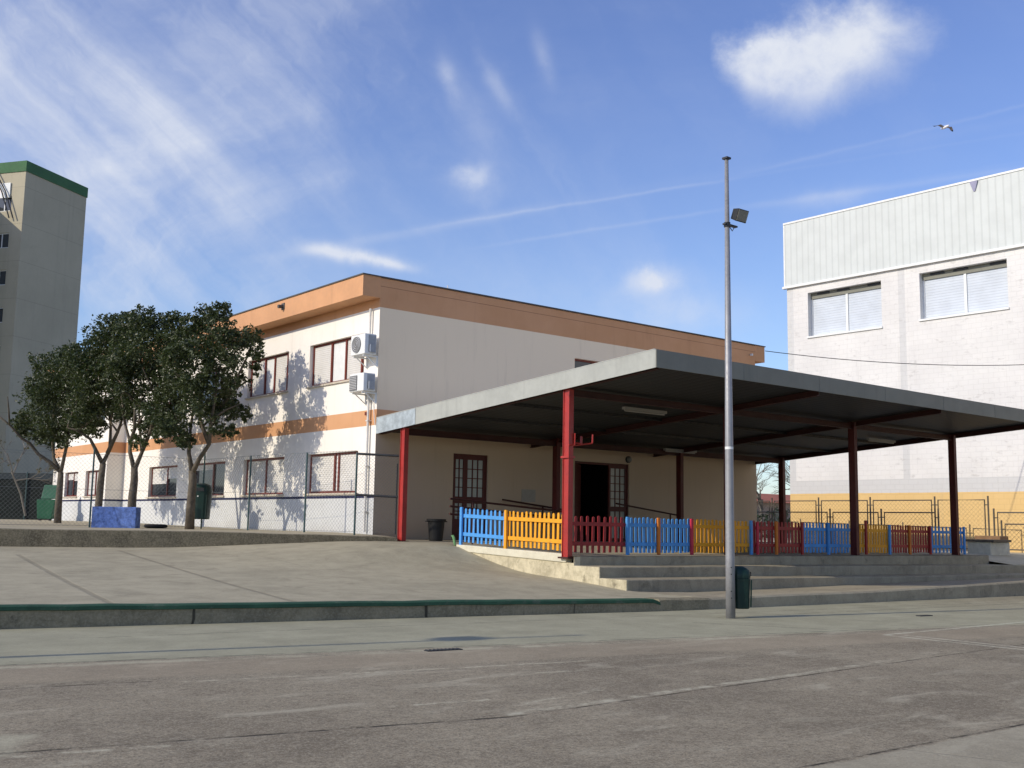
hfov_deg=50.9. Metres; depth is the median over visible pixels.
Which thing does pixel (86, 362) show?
tree
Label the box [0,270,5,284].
window
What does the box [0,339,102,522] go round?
tree
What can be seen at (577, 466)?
door
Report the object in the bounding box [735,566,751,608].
litter bin
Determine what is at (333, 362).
window
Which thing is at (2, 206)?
window
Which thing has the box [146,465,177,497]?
window
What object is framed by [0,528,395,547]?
retaining wall
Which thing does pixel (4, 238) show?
window
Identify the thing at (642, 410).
ceiling light
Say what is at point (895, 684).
ground
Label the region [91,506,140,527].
concrete bench
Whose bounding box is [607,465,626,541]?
door
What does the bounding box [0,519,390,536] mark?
terrace
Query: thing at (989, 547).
stone planter
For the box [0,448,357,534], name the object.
chain link fence
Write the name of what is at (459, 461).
door
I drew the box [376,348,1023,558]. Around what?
canopy
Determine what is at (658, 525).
picket fence
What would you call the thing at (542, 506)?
handrail
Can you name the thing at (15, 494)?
screened fence
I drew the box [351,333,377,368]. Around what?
air conditioner
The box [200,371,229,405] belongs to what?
window
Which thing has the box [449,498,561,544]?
handrail
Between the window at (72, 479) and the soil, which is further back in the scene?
the window at (72, 479)
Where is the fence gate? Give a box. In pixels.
[355,453,398,534]
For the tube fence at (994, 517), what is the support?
on the yard at (1014, 558)
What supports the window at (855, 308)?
in the sports hall
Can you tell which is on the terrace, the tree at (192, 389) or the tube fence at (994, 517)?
the tree at (192, 389)
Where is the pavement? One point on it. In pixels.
(354, 571)
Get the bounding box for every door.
[452,455,465,539]
[464,456,484,539]
[575,463,580,540]
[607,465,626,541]
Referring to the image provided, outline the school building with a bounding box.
[52,273,765,556]
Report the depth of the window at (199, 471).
33.32 m
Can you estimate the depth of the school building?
29.06 m
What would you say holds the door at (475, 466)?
in the school building
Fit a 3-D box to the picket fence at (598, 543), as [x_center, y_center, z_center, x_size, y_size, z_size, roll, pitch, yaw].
[1.622,2.990,21.394,1.740,0.739,0.043,7,-9,-39]
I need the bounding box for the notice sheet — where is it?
[521,489,535,501]
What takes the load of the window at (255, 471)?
in the school building
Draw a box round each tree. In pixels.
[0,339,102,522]
[0,417,60,515]
[52,311,144,506]
[100,304,197,506]
[141,300,264,528]
[756,463,776,538]
[768,461,789,495]
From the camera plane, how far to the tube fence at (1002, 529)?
38.64 m
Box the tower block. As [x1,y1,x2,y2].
[0,160,87,473]
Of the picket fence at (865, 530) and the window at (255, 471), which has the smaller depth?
the picket fence at (865, 530)
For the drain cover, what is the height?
0.013 m
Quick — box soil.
[975,536,1007,539]
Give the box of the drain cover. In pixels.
[424,648,462,651]
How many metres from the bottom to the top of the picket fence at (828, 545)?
0.832 m
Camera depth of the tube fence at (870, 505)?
42.22 m
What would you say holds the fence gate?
attached to the chain link fence at (249, 493)
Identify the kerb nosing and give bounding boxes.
[0,598,660,610]
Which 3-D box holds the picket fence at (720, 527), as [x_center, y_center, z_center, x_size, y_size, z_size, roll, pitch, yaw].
[4.620,3.368,23.795,1.900,0.736,0.043,7,-9,-39]
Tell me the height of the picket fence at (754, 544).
0.839 m
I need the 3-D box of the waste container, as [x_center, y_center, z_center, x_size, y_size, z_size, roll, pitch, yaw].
[-17.332,4.449,40.282,0.709,1.340,0.596,1,-7,0]
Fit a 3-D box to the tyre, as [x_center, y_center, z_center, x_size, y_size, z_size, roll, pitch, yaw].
[-9.780,3.901,29.523,0.640,0.105,0.640,7,-9,-39]
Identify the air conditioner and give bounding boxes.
[349,372,376,404]
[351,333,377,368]
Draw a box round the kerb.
[0,597,711,628]
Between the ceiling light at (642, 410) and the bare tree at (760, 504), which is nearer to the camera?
the ceiling light at (642, 410)
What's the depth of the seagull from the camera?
29.99 m
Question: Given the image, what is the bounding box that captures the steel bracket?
[561,433,593,457]
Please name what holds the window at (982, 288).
in the sports hall
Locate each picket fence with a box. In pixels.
[459,507,503,545]
[503,510,561,550]
[572,516,624,552]
[625,517,693,554]
[694,519,748,552]
[749,520,803,554]
[804,522,850,554]
[859,520,891,554]
[891,525,931,554]
[931,526,965,553]
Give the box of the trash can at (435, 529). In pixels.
[425,519,446,540]
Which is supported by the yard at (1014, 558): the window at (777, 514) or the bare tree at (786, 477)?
the bare tree at (786, 477)
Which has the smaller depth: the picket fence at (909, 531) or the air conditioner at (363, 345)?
the air conditioner at (363, 345)
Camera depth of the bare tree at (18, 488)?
43.48 m
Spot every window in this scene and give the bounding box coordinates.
[0,196,11,211]
[0,233,8,247]
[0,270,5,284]
[0,308,2,322]
[63,472,77,497]
[82,470,98,497]
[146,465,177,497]
[196,462,224,496]
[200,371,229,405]
[240,457,283,496]
[245,353,288,399]
[303,451,357,495]
[306,337,364,388]
[575,359,597,367]
[771,510,778,524]
[807,282,882,338]
[919,260,1009,321]
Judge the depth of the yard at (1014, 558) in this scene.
31.73 m
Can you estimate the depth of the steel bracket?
20.83 m
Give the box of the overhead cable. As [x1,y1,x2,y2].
[767,351,1023,365]
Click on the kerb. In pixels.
(46, 619)
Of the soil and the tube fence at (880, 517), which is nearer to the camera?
the soil
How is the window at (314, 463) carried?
in the school building
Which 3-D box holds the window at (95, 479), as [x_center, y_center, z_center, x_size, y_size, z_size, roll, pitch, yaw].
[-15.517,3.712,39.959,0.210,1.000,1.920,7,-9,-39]
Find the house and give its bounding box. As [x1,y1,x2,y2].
[757,493,790,537]
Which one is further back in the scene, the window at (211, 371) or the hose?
the window at (211, 371)
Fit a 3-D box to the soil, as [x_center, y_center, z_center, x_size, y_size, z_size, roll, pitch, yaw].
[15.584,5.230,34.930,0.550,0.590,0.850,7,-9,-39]
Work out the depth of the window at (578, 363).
30.67 m
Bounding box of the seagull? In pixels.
[934,124,952,131]
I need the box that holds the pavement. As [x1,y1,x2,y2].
[0,541,684,603]
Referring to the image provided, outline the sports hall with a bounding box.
[782,167,1023,563]
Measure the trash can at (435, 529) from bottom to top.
0.525 m
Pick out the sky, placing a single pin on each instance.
(248, 154)
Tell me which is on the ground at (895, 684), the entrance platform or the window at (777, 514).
the entrance platform
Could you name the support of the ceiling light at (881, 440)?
attached to the canopy
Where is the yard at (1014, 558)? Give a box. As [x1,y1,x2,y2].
[759,538,1023,564]
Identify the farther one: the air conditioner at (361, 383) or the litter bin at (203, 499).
the litter bin at (203, 499)
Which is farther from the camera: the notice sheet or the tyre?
the tyre
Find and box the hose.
[451,535,455,545]
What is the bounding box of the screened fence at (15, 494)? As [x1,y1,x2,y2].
[0,473,52,519]
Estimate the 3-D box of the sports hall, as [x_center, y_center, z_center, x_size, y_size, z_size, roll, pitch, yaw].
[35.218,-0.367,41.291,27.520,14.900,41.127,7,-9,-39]
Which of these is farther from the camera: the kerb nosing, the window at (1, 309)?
the window at (1, 309)
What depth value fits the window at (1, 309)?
82.99 m
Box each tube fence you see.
[757,496,989,549]
[757,509,939,544]
[993,508,1023,550]
[1000,520,1023,550]
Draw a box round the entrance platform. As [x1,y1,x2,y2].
[396,539,1023,608]
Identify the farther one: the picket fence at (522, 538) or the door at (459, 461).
the door at (459, 461)
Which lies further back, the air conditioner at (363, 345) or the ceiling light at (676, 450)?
the ceiling light at (676, 450)
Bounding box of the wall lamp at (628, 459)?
[625,456,631,462]
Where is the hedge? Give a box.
[757,507,790,538]
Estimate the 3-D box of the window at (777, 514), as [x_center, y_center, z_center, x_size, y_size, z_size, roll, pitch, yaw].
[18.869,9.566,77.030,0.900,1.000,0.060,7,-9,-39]
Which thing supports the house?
on the yard at (1014, 558)
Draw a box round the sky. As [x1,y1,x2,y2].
[0,0,1023,494]
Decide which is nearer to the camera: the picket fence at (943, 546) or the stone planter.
the picket fence at (943, 546)
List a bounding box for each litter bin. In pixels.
[195,483,212,518]
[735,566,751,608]
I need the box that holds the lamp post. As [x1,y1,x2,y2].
[722,156,748,618]
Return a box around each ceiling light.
[622,406,666,414]
[663,448,696,453]
[866,438,895,443]
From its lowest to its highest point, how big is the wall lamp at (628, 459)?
0.200 m
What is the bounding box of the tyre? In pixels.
[144,524,167,527]
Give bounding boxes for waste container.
[37,485,56,520]
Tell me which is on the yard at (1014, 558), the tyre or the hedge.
the hedge
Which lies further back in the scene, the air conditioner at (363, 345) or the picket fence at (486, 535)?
the air conditioner at (363, 345)
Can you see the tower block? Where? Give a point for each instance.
(42, 217)
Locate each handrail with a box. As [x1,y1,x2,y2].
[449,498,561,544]
[502,499,561,537]
[616,503,675,542]
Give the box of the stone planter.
[966,539,1011,555]
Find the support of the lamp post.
on the ground at (895, 684)
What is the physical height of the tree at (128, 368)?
6.161 m
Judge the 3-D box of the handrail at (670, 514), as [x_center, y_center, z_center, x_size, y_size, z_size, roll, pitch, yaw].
[3.912,3.988,30.768,2.605,1.114,0.048,7,-9,-39]
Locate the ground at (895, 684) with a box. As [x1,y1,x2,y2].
[0,559,1023,767]
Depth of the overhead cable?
37.29 m
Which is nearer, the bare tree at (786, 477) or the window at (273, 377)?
the window at (273, 377)
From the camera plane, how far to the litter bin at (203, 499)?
29.80 m

